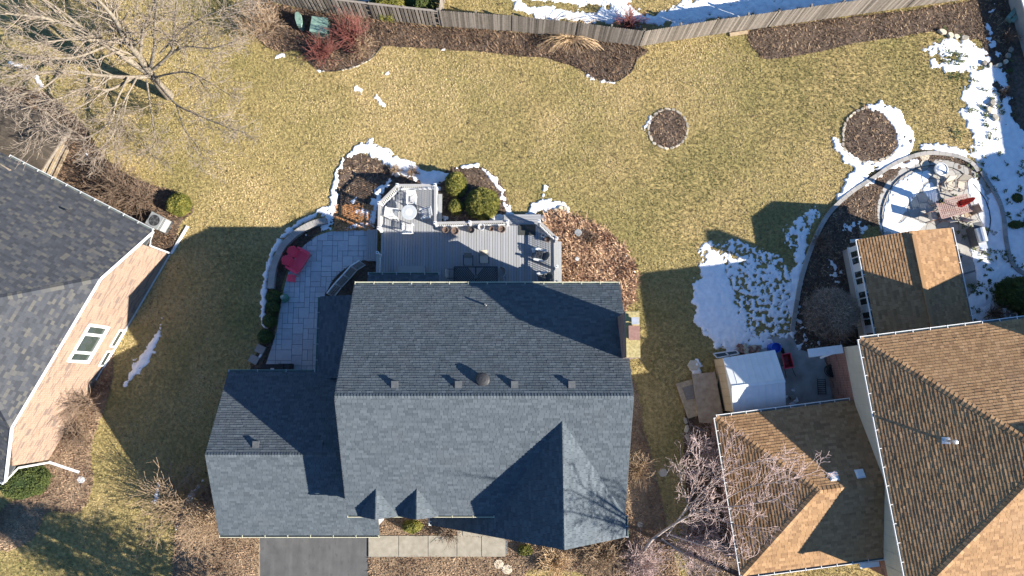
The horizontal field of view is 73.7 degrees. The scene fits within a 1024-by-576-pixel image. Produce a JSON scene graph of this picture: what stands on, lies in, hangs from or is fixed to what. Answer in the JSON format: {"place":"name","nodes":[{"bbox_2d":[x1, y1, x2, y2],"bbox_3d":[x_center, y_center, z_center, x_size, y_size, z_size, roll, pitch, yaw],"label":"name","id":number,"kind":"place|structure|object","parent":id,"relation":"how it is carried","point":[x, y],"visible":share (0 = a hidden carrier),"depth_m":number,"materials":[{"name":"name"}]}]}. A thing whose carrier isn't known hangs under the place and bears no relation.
{"place":"outdoors","nodes":[
{"label":"outdoors","id":0,"kind":"place"},
{"bbox_2d":[260,538,367,575],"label":"driveway","id":1,"kind":"structure","parent":0,"point":[313,556],"depth_m":42.11,"materials":[{"name":"concrete"}]},
{"bbox_2d":[266,229,376,369],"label":"patio","id":2,"kind":"structure","parent":0,"point":[334,254],"depth_m":44.32,"materials":[{"name":"stone"}]},
{"bbox_2d":[260,364,293,369],"bbox_3d":[-14.863,5.102,43.164,1.810,0.985,0.650,0,82,0],"label":"covered grill","id":3,"kind":"object","parent":2,"relation":"on","point":[277,366],"visible":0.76,"depth_m":42.71,"materials":[{"name":"black fabric"}]},
{"bbox_2d":[281,245,311,274],"bbox_3d":[-13.959,-1.854,44.066,1.220,1.121,1.656,30,83,4],"label":"garden loveseat","id":4,"kind":"object","parent":2,"relation":"on","point":[302,255],"visible":1,"depth_m":44.13,"materials":[{"name":"red fabric"}]},
{"bbox_2d":[368,531,507,556],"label":"front path","id":5,"kind":"structure","parent":0,"point":[421,546],"depth_m":42.12,"materials":[{"name":"concrete"}]},
{"bbox_2d":[0,0,1022,575],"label":"lawn","id":6,"kind":"structure","parent":0,"point":[764,200],"depth_m":45.57,"materials":[{"name":"plant"}]},
{"bbox_2d":[0,92,72,170],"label":"wooden deck","id":7,"kind":"structure","parent":6,"relation":"on","point":[19,155],"depth_m":45.27,"materials":[{"name":"brown wood"}]},
{"bbox_2d":[41,141,68,178],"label":"wooden steps","id":8,"kind":"structure","parent":6,"relation":"on","point":[55,161],"depth_m":45.36,"materials":[{"name":"brown wood"}]},
{"bbox_2d":[0,359,113,550],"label":"planting bed","id":9,"kind":"object","parent":6,"relation":"on","point":[41,504],"visible":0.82,"depth_m":42.65,"materials":[{"name":"soil"}]},
{"bbox_2d":[0,464,54,499],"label":"evergreen bush","id":10,"kind":"object","parent":9,"relation":"on","point":[24,483],"visible":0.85,"depth_m":41.95,"materials":[{"name":"green plant"}]},
{"bbox_2d":[39,384,100,443],"bbox_3d":[-27.577,7.277,41.724,4.266,3.346,3.881,-44,84,-5],"label":"bare shrub","id":11,"kind":"object","parent":9,"relation":"on","point":[85,400],"visible":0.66,"depth_m":42.16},
{"bbox_2d":[53,413,94,458],"bbox_3d":[-27.199,9.359,42.301,2.524,1.714,2.926,-41,84,-5],"label":"bare shrub","id":12,"kind":"object","parent":9,"relation":"on","point":[78,434],"visible":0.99,"depth_m":42.52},
{"bbox_2d":[0,152,188,484],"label":"brick house","id":13,"kind":"structure","parent":6,"relation":"on","point":[79,273],"depth_m":39.84,"materials":[{"name":"brick"}]},
{"bbox_2d":[67,324,109,362],"bbox_3d":[-25.422,3.355,41.019,0.150,1.995,2.531,27,83,4],"label":"window","id":14,"kind":"structure","parent":13,"relation":"in","point":[93,335],"depth_m":41.02,"materials":[{"name":"white paint"}]},
{"bbox_2d":[0,86,192,253],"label":"planting bed","id":15,"kind":"object","parent":6,"relation":"on","point":[139,217],"visible":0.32,"depth_m":45.37,"materials":[{"name":"soil"}]},
{"bbox_2d":[80,144,145,208],"bbox_3d":[-26.224,-6.808,44.152,4.211,2.527,4.670,-26,83,-3],"label":"bare shrub","id":16,"kind":"object","parent":15,"relation":"on","point":[112,180],"visible":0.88,"depth_m":44.42,"materials":[{"name":"plant"}]},
{"bbox_2d":[103,170,156,223],"bbox_3d":[-24.677,-5.951,44.293,3.579,2.047,3.452,21,83,3],"label":"bare shrub","id":17,"kind":"object","parent":15,"relation":"on","point":[137,196],"visible":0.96,"depth_m":44.52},
{"bbox_2d":[145,212,173,234],"bbox_3d":[-22.994,-4.229,44.508,1.200,0.955,0.950,27,83,4],"label":"air conditioner","id":18,"kind":"object","parent":15,"relation":"on","point":[158,222],"visible":1,"depth_m":44.13,"materials":[{"name":"grey metal"}]},
{"bbox_2d":[166,193,192,216],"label":"evergreen bush","id":19,"kind":"object","parent":15,"relation":"on","point":[179,204],"visible":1,"depth_m":44.44,"materials":[{"name":"green plant"}]},
{"bbox_2d":[0,0,272,189],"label":"bare tree","id":20,"kind":"object","parent":6,"relation":"on","point":[145,68],"visible":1,"depth_m":40.33,"materials":[{"name":"brown plant"}]},
{"bbox_2d":[123,317,162,386],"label":"snow","id":21,"kind":"structure","parent":6,"relation":"on","point":[144,358],"depth_m":43.72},
{"bbox_2d":[124,444,213,558],"bbox_3d":[-20.754,12.556,41.160,5.472,3.410,6.331,-20,83,-3],"label":"bare shrub","id":22,"kind":"object","parent":6,"relation":"on","point":[171,496],"visible":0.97,"depth_m":41.34,"materials":[{"name":"plant"}]},
{"bbox_2d":[172,487,259,575],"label":"planting bed","id":23,"kind":"object","parent":6,"relation":"on","point":[256,567],"visible":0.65,"depth_m":42.10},
{"bbox_2d":[165,473,221,564],"bbox_3d":[-18.830,13.869,41.207,4.659,2.600,5.405,0,82,0],"label":"bare shrub","id":24,"kind":"object","parent":23,"relation":"on","point":[210,521],"visible":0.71,"depth_m":41.42,"materials":[{"name":"plant"}]},
{"bbox_2d":[251,225,330,369],"bbox_3d":[-15.043,0.104,44.383,2.634,0.109,11.324,23,83,3],"label":"planting bed","id":25,"kind":"object","parent":6,"relation":"on","point":[260,362],"visible":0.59,"depth_m":44.44,"materials":[{"name":"soil"}]},
{"bbox_2d":[257,328,273,343],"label":"evergreen bush","id":26,"kind":"object","parent":25,"relation":"on","point":[264,335],"visible":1,"depth_m":43.44,"materials":[{"name":"green plant"}]},
{"bbox_2d":[262,314,277,327],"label":"evergreen bush","id":27,"kind":"object","parent":25,"relation":"on","point":[269,320],"visible":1,"depth_m":43.58,"materials":[{"name":"green plant"}]},
{"bbox_2d":[264,289,282,302],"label":"evergreen bush","id":28,"kind":"object","parent":25,"relation":"on","point":[273,295],"visible":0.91,"depth_m":43.74,"materials":[{"name":"green plant"}]},
{"bbox_2d":[267,217,327,288],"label":"seat wall","id":29,"kind":"structure","parent":25,"relation":"on","point":[290,238],"depth_m":44.36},
{"bbox_2d":[258,206,328,357],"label":"snow","id":30,"kind":"structure","parent":6,"relation":"on","point":[323,211],"depth_m":44.70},
{"bbox_2d":[309,16,331,39],"bbox_3d":[-13.024,-17.690,46.408,1.300,0.845,1.300,7,82,1],"label":"utility box","id":31,"kind":"object","parent":6,"relation":"on","point":[317,24],"visible":0.86,"depth_m":46.02,"materials":[{"name":"green metal"}]},
{"bbox_2d":[325,260,375,295],"bbox_3d":[-10.515,-0.528,44.466,3.850,0.111,2.970,0,82,0],"label":"planting bed","id":32,"kind":"object","parent":6,"relation":"on","point":[348,285],"visible":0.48,"depth_m":44.45,"materials":[{"name":"soil"}]},
{"bbox_2d":[327,260,365,295],"bbox_3d":[-10.741,-0.633,44.051,0.516,0.842,3.003,43,84,5],"label":"curved railing","id":33,"kind":"object","parent":32,"relation":"on","point":[342,275],"visible":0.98,"depth_m":43.95,"materials":[{"name":"metal"}]},
{"bbox_2d":[267,0,440,25],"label":"shadowbox fence","id":34,"kind":"object","parent":6,"relation":"on","point":[405,12],"visible":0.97,"depth_m":45.92,"materials":[{"name":"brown wood"}]},
{"bbox_2d":[8,49,702,568],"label":"snow","id":35,"kind":"structure","parent":6,"relation":"on","point":[356,87],"depth_m":46.21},
{"bbox_2d":[332,154,420,230],"bbox_3d":[-8.945,-6.249,45.252,6.050,0.112,5.500,0,82,0],"label":"planting bed","id":36,"kind":"object","parent":6,"relation":"on","point":[343,177],"visible":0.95,"depth_m":45.33,"materials":[{"name":"soil"}]},
{"bbox_2d":[333,202,374,231],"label":"fallen leaves","id":37,"kind":"object","parent":36,"relation":"on","point":[343,211],"visible":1,"depth_m":44.94,"materials":[{"name":"orange plant"}]},
{"bbox_2d":[320,142,448,230],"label":"snow","id":38,"kind":"structure","parent":6,"relation":"on","point":[383,155],"depth_m":45.34,"materials":[{"name":"snow"}]},
{"bbox_2d":[370,0,408,21],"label":"evergreen bush","id":39,"kind":"object","parent":6,"relation":"on","point":[398,2],"visible":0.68,"depth_m":45.78,"materials":[{"name":"green plant"}]},
{"bbox_2d":[408,0,436,22],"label":"evergreen bush","id":40,"kind":"object","parent":6,"relation":"on","point":[428,4],"visible":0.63,"depth_m":45.53,"materials":[{"name":"green plant"}]},
{"bbox_2d":[205,272,640,549],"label":"grey roofed house","id":41,"kind":"structure","parent":6,"relation":"on","point":[503,410],"depth_m":36.34,"materials":[{"name":"grey"}]},
{"bbox_2d":[248,0,646,81],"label":"planting bed","id":42,"kind":"object","parent":6,"relation":"on","point":[447,45],"visible":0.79,"depth_m":46.64,"materials":[{"name":"soil"}]},
{"bbox_2d":[219,0,288,51],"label":"bare shrub","id":43,"kind":"object","parent":42,"relation":"on","point":[248,26],"visible":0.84,"depth_m":45.73,"materials":[{"name":"plant"}]},
{"bbox_2d":[296,29,344,69],"bbox_3d":[-12.782,-16.007,45.653,3.378,1.876,3.348,0,82,0],"label":"bare shrub","id":44,"kind":"object","parent":42,"relation":"on","point":[325,52],"visible":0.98,"depth_m":45.77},
{"bbox_2d":[321,0,372,58],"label":"bare shrub","id":45,"kind":"object","parent":42,"relation":"on","point":[348,35],"visible":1,"depth_m":45.59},
{"bbox_2d":[346,27,379,61],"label":"bare shrub","id":46,"kind":"object","parent":42,"relation":"on","point":[363,49],"visible":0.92,"depth_m":46.04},
{"bbox_2d":[535,9,603,53],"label":"ornamental grass","id":47,"kind":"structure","parent":42,"relation":"on","point":[567,38],"depth_m":46.28,"materials":[{"name":"plant"}]},
{"bbox_2d":[366,183,561,281],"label":"deck","id":48,"kind":"structure","parent":6,"relation":"on","point":[512,222],"depth_m":44.18,"materials":[{"name":"wood"}]},
{"bbox_2d":[401,205,416,219],"bbox_3d":[-6.599,-4.810,44.077,1.000,0.767,1.000,0,82,0],"label":"round table","id":49,"kind":"object","parent":48,"relation":"on","point":[408,212],"visible":1,"depth_m":43.71,"materials":[{"name":"grey paint"}]},
{"bbox_2d":[396,266,424,271],"bbox_3d":[-6.456,-1.137,43.676,1.800,0.485,0.520,0,82,0],"label":"storage bench","id":50,"kind":"object","parent":48,"relation":"on","point":[410,268],"visible":0.64,"depth_m":43.47,"materials":[{"name":"grey paint"}]},
{"bbox_2d":[453,266,497,281],"bbox_3d":[-2.297,-0.604,43.505,2.800,0.760,1.450,0,82,0],"label":"dining table","id":51,"kind":"object","parent":48,"relation":"on","point":[495,268],"visible":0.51,"depth_m":43.16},
{"bbox_2d":[518,225,535,234],"bbox_3d":[0.969,-3.773,44.310,1.120,0.020,0.700,0,82,0],"label":"doormat","id":52,"kind":"object","parent":48,"relation":"on","point":[526,229],"visible":1,"depth_m":44.30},
{"bbox_2d":[533,248,549,262],"bbox_3d":[1.906,-2.075,43.591,0.976,1.019,0.840,12,82,2],"label":"adirondack chair","id":53,"kind":"object","parent":48,"relation":"on","point":[545,255],"visible":1,"depth_m":43.56,"materials":[{"name":"white plastic"}]},
{"bbox_2d":[437,166,508,224],"bbox_3d":[-2.745,-6.059,45.225,5.390,0.111,4.290,0,82,0],"label":"planting bed","id":54,"kind":"object","parent":6,"relation":"on","point":[487,179],"visible":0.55,"depth_m":45.26,"materials":[{"name":"soil"}]},
{"bbox_2d":[445,171,467,197],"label":"evergreen bush","id":55,"kind":"object","parent":54,"relation":"on","point":[456,184],"visible":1,"depth_m":44.22,"materials":[{"name":"green plant"}]},
{"bbox_2d":[448,198,464,215],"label":"evergreen bush","id":56,"kind":"object","parent":54,"relation":"on","point":[455,206],"visible":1,"depth_m":44.43,"materials":[{"name":"green plant"}]},
{"bbox_2d":[464,187,500,220],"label":"evergreen bush","id":57,"kind":"object","parent":54,"relation":"on","point":[481,203],"visible":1,"depth_m":44.08,"materials":[{"name":"green plant"}]},
{"bbox_2d":[0,3,983,573],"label":"fallen leaves","id":58,"kind":"object","parent":6,"relation":"on","point":[452,167],"visible":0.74,"depth_m":45.51,"materials":[{"name":"plant"}]},
{"bbox_2d":[368,517,669,575],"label":"planting bed","id":59,"kind":"object","parent":6,"relation":"on","point":[492,561],"visible":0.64,"depth_m":42.05,"materials":[{"name":"soil"}]},
{"bbox_2d":[402,519,422,533],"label":"evergreen bush","id":60,"kind":"object","parent":59,"relation":"on","point":[412,526],"visible":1,"depth_m":41.79,"materials":[{"name":"green plant"}]},
{"bbox_2d":[435,528,460,549],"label":"bare shrub","id":61,"kind":"object","parent":59,"relation":"on","point":[447,532],"visible":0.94,"depth_m":41.82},
{"bbox_2d":[532,546,576,575],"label":"bare shrub","id":62,"kind":"object","parent":59,"relation":"on","point":[553,561],"visible":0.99,"depth_m":41.65,"materials":[{"name":"plant"}]},
{"bbox_2d":[570,537,628,575],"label":"bare shrub","id":63,"kind":"object","parent":59,"relation":"on","point":[601,552],"visible":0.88,"depth_m":41.31,"materials":[{"name":"plant"}]},
{"bbox_2d":[614,528,671,575],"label":"bare shrub","id":64,"kind":"object","parent":59,"relation":"on","point":[643,560],"visible":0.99,"depth_m":41.33,"materials":[{"name":"plant"}]},
{"bbox_2d":[442,163,634,272],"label":"snow","id":65,"kind":"structure","parent":6,"relation":"on","point":[545,205],"depth_m":45.08,"materials":[{"name":"snow"}]},
{"bbox_2d":[438,8,645,45],"bbox_3d":[1.957,-17.529,45.742,13.672,2.120,0.338,6,82,1],"label":"board fence","id":66,"kind":"object","parent":6,"relation":"on","point":[618,35],"visible":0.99,"depth_m":45.67,"materials":[{"name":"brown wood"}]},
{"bbox_2d":[541,208,642,310],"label":"leaf litter","id":67,"kind":"structure","parent":6,"relation":"on","point":[576,271],"depth_m":44.47,"materials":[{"name":"brown plant"}]},
{"bbox_2d":[613,0,649,29],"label":"bare shrub","id":68,"kind":"object","parent":6,"relation":"on","point":[628,16],"visible":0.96,"depth_m":46.12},
{"bbox_2d":[602,380,678,575],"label":"planting bed","id":69,"kind":"object","parent":6,"relation":"on","point":[644,494],"visible":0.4,"depth_m":42.55,"materials":[{"name":"soil"}]},
{"bbox_2d":[0,354,679,575],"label":"leaf litter","id":70,"kind":"object","parent":69,"relation":"on","point":[636,528],"visible":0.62,"depth_m":42.25,"materials":[{"name":"plant"}]},
{"bbox_2d":[628,451,660,488],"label":"bare shrub","id":71,"kind":"object","parent":69,"relation":"on","point":[637,467],"visible":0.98,"depth_m":42.00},
{"bbox_2d":[649,110,686,147],"bbox_3d":[10.451,-10.638,45.853,2.640,0.112,2.750,0,82,0],"label":"planting bed","id":72,"kind":"object","parent":6,"relation":"on","point":[652,128],"visible":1,"depth_m":45.82,"materials":[{"name":"soil"}]},
{"bbox_2d":[647,108,688,149],"bbox_3d":[10.471,-10.699,45.848,2.778,0.100,2.946,0,82,0],"label":"stone ring","id":73,"kind":"object","parent":6,"relation":"on","point":[651,138],"visible":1,"depth_m":45.80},
{"bbox_2d":[512,0,852,27],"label":"snow","id":74,"kind":"structure","parent":6,"relation":"on","point":[689,12],"depth_m":46.97,"materials":[{"name":"snow"}]},
{"bbox_2d":[684,399,740,575],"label":"planting bed","id":75,"kind":"object","parent":6,"relation":"on","point":[715,522],"visible":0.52,"depth_m":42.43,"materials":[{"name":"soil"}]},
{"bbox_2d":[652,496,735,575],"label":"bare shrub","id":76,"kind":"object","parent":75,"relation":"on","point":[690,537],"visible":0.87,"depth_m":41.41,"materials":[{"name":"plant"}]},
{"bbox_2d":[680,418,724,473],"bbox_3d":[12.323,9.742,41.541,3.819,3.028,3.973,0,82,0],"label":"bare shrub","id":77,"kind":"object","parent":75,"relation":"on","point":[712,450],"visible":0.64,"depth_m":41.65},
{"bbox_2d":[638,416,836,575],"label":"bare tree","id":78,"kind":"object","parent":6,"relation":"on","point":[695,512],"visible":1,"depth_m":38.41,"materials":[{"name":"brown plant"}]},
{"bbox_2d":[735,343,761,353],"bbox_3d":[15.107,3.934,43.717,1.818,0.346,0.778,0,82,0],"label":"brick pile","id":79,"kind":"object","parent":6,"relation":"on","point":[753,349],"visible":0.97,"depth_m":43.60,"materials":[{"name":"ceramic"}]},
{"bbox_2d":[714,350,785,411],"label":"garden shed","id":80,"kind":"structure","parent":6,"relation":"on","point":[751,381],"depth_m":41.26,"materials":[{"name":"beige plastic"}]},
{"bbox_2d":[691,214,812,352],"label":"snow","id":81,"kind":"structure","parent":6,"relation":"on","point":[718,320],"depth_m":44.21,"materials":[{"name":"snow"}]},
{"bbox_2d":[698,206,867,408],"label":"snow","id":82,"kind":"structure","parent":6,"relation":"on","point":[749,270],"depth_m":44.44,"materials":[{"name":"snow"}]},
{"bbox_2d":[761,335,832,410],"bbox_3d":[18.575,5.469,43.636,5.832,0.050,5.009,0,82,0],"label":"concrete pad","id":83,"kind":"object","parent":6,"relation":"on","point":[808,372],"visible":0.34,"depth_m":43.59,"materials":[{"name":"concrete"}]},
{"bbox_2d":[781,348,795,377],"bbox_3d":[17.427,4.720,43.389,0.660,0.649,1.905,-10,82,-1],"label":"wheelbarrow","id":84,"kind":"object","parent":83,"relation":"on","point":[788,363],"visible":1,"depth_m":43.27,"materials":[{"name":"red metal"}]},
{"bbox_2d":[639,0,956,45],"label":"privacy fence","id":85,"kind":"object","parent":6,"relation":"on","point":[811,12],"visible":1,"depth_m":45.90,"materials":[{"name":"brown wood"}]},
{"bbox_2d":[800,281,863,343],"bbox_3d":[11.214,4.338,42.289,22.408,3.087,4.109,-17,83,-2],"label":"bare shrub","id":86,"kind":"object","parent":6,"relation":"on","point":[849,317],"visible":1,"depth_m":42.00,"materials":[{"name":"plant"}]},
{"bbox_2d":[710,227,1023,575],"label":"tan roofed house","id":87,"kind":"structure","parent":6,"relation":"on","point":[915,428],"depth_m":38.36,"materials":[{"name":"beige"}]},
{"bbox_2d":[843,108,896,160],"bbox_3d":[24.077,-10.309,45.808,3.960,0.111,4.070,0,82,0],"label":"planting bed","id":88,"kind":"object","parent":6,"relation":"on","point":[869,139],"visible":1,"depth_m":45.75,"materials":[{"name":"soil"}]},
{"bbox_2d":[841,105,899,162],"bbox_3d":[24.070,-10.314,45.788,4.014,0.128,4.066,0,82,0],"label":"stone ring","id":89,"kind":"object","parent":6,"relation":"on","point":[843,139],"visible":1,"depth_m":45.69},
{"bbox_2d":[747,0,1014,58],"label":"planting bed","id":90,"kind":"object","parent":6,"relation":"on","point":[828,28],"visible":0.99,"depth_m":46.78,"materials":[{"name":"soil"}]},
{"bbox_2d":[4,0,1018,575],"bbox_3d":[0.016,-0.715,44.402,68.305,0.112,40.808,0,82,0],"label":"mulch","id":91,"kind":"object","parent":90,"relation":"on","point":[796,54],"visible":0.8,"depth_m":45.93,"materials":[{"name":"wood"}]},
{"bbox_2d":[2,0,646,251],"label":"dry stalks","id":92,"kind":"object","parent":91,"relation":"on","point":[350,56],"visible":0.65,"depth_m":46.52,"materials":[{"name":"brown plant"}]},
{"bbox_2d":[790,151,979,331],"bbox_3d":[23.149,-4.190,44.914,17.072,0.180,4.508,-39,84,-5],"label":"block edging","id":93,"kind":"object","parent":6,"relation":"on","point":[830,212],"visible":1,"depth_m":45.05,"materials":[{"name":"concrete"}]},
{"bbox_2d":[794,155,981,351],"bbox_3d":[23.734,-2.906,44.792,7.051,0.116,17.571,39,84,5],"label":"planting bed","id":94,"kind":"object","parent":6,"relation":"on","point":[799,340],"visible":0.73,"depth_m":44.76,"materials":[{"name":"soil"}]},
{"bbox_2d":[810,229,832,253],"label":"bare shrub","id":95,"kind":"object","parent":94,"relation":"on","point":[819,238],"visible":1,"depth_m":44.44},
{"bbox_2d":[832,100,969,200],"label":"snow","id":96,"kind":"structure","parent":6,"relation":"on","point":[858,175],"depth_m":45.56,"materials":[{"name":"snow"}]},
{"bbox_2d":[877,159,999,266],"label":"round patio","id":97,"kind":"structure","parent":6,"relation":"on","point":[919,205],"depth_m":45.14,"materials":[{"name":"stone"}]},
{"bbox_2d":[880,170,995,313],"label":"snow","id":98,"kind":"structure","parent":97,"relation":"on","point":[903,191],"depth_m":44.99,"materials":[{"name":"snow"}]},
{"bbox_2d":[931,194,972,218],"bbox_3d":[28.728,-5.260,44.701,2.160,0.747,1.210,-14,82,-2],"label":"metal table","id":99,"kind":"object","parent":97,"relation":"on","point":[952,202],"visible":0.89,"depth_m":44.33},
{"bbox_2d":[952,173,972,191],"bbox_3d":[29.503,-6.913,44.764,0.624,1.061,0.862,18,83,2],"label":"sling chair","id":100,"kind":"object","parent":97,"relation":"on","point":[963,179],"visible":0.94,"depth_m":44.78,"materials":[{"name":"beige fabric"}]},
{"bbox_2d":[966,222,987,249],"bbox_3d":[30.151,-3.347,44.216,0.740,1.105,1.780,-10,82,-1],"label":"gas grill","id":101,"kind":"object","parent":97,"relation":"on","point":[976,234],"visible":1,"depth_m":43.93,"materials":[{"name":"grey metal"}]},
{"bbox_2d":[922,3,1023,323],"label":"snow","id":102,"kind":"structure","parent":6,"relation":"on","point":[1010,143],"depth_m":45.67,"materials":[{"name":"snow"}]},
{"bbox_2d":[937,26,1023,320],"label":"plant debris","id":103,"kind":"object","parent":6,"relation":"on","point":[993,178],"visible":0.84,"depth_m":45.36,"materials":[{"name":"brown plant"}]},
{"bbox_2d":[973,0,1023,130],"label":"planting bed","id":104,"kind":"object","parent":6,"relation":"on","point":[1017,64],"visible":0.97,"depth_m":46.41,"materials":[{"name":"soil"}]},
{"bbox_2d":[983,295,1014,319],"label":"bare shrub","id":105,"kind":"object","parent":6,"relation":"on","point":[997,313],"visible":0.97,"depth_m":43.53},
{"bbox_2d":[980,170,1023,274],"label":"block edging","id":106,"kind":"object","parent":6,"relation":"on","point":[1002,211],"visible":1,"depth_m":44.87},
{"bbox_2d":[992,276,1023,316],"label":"evergreen bush","id":107,"kind":"object","parent":6,"relation":"on","point":[1010,290],"visible":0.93,"depth_m":43.31,"materials":[{"name":"green plant"}]},
{"bbox_2d":[1009,0,1023,54],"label":"privacy fence","id":108,"kind":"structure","parent":6,"relation":"on","point":[1018,5],"depth_m":46.41,"materials":[{"name":"grey"}]},
{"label":"lumber pile","id":109,"kind":"object","parent":6,"relation":"on","visible":0},
{"bbox_2d":[676,379,697,418],"bbox_3d":[11.225,7.024,43.196,1.070,0.030,2.274,-16,83,-2],"label":"plywood sheet","id":110,"kind":"object","parent":109,"relation":"on","point":[690,406],"visible":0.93,"depth_m":43.15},
{"bbox_2d":[692,372,722,422],"bbox_3d":[12.345,6.980,43.001,1.558,0.050,3.262,-7,82,-1],"label":"plywood sheet","id":111,"kind":"object","parent":109,"relation":"on","point":[708,401],"visible":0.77,"depth_m":42.99,"materials":[{"name":"wood"}]},
{"bbox_2d":[957,241,989,322],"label":"side path","id":112,"kind":"structure","parent":0,"point":[969,270],"depth_m":44.53,"materials":[{"name":"concrete"}]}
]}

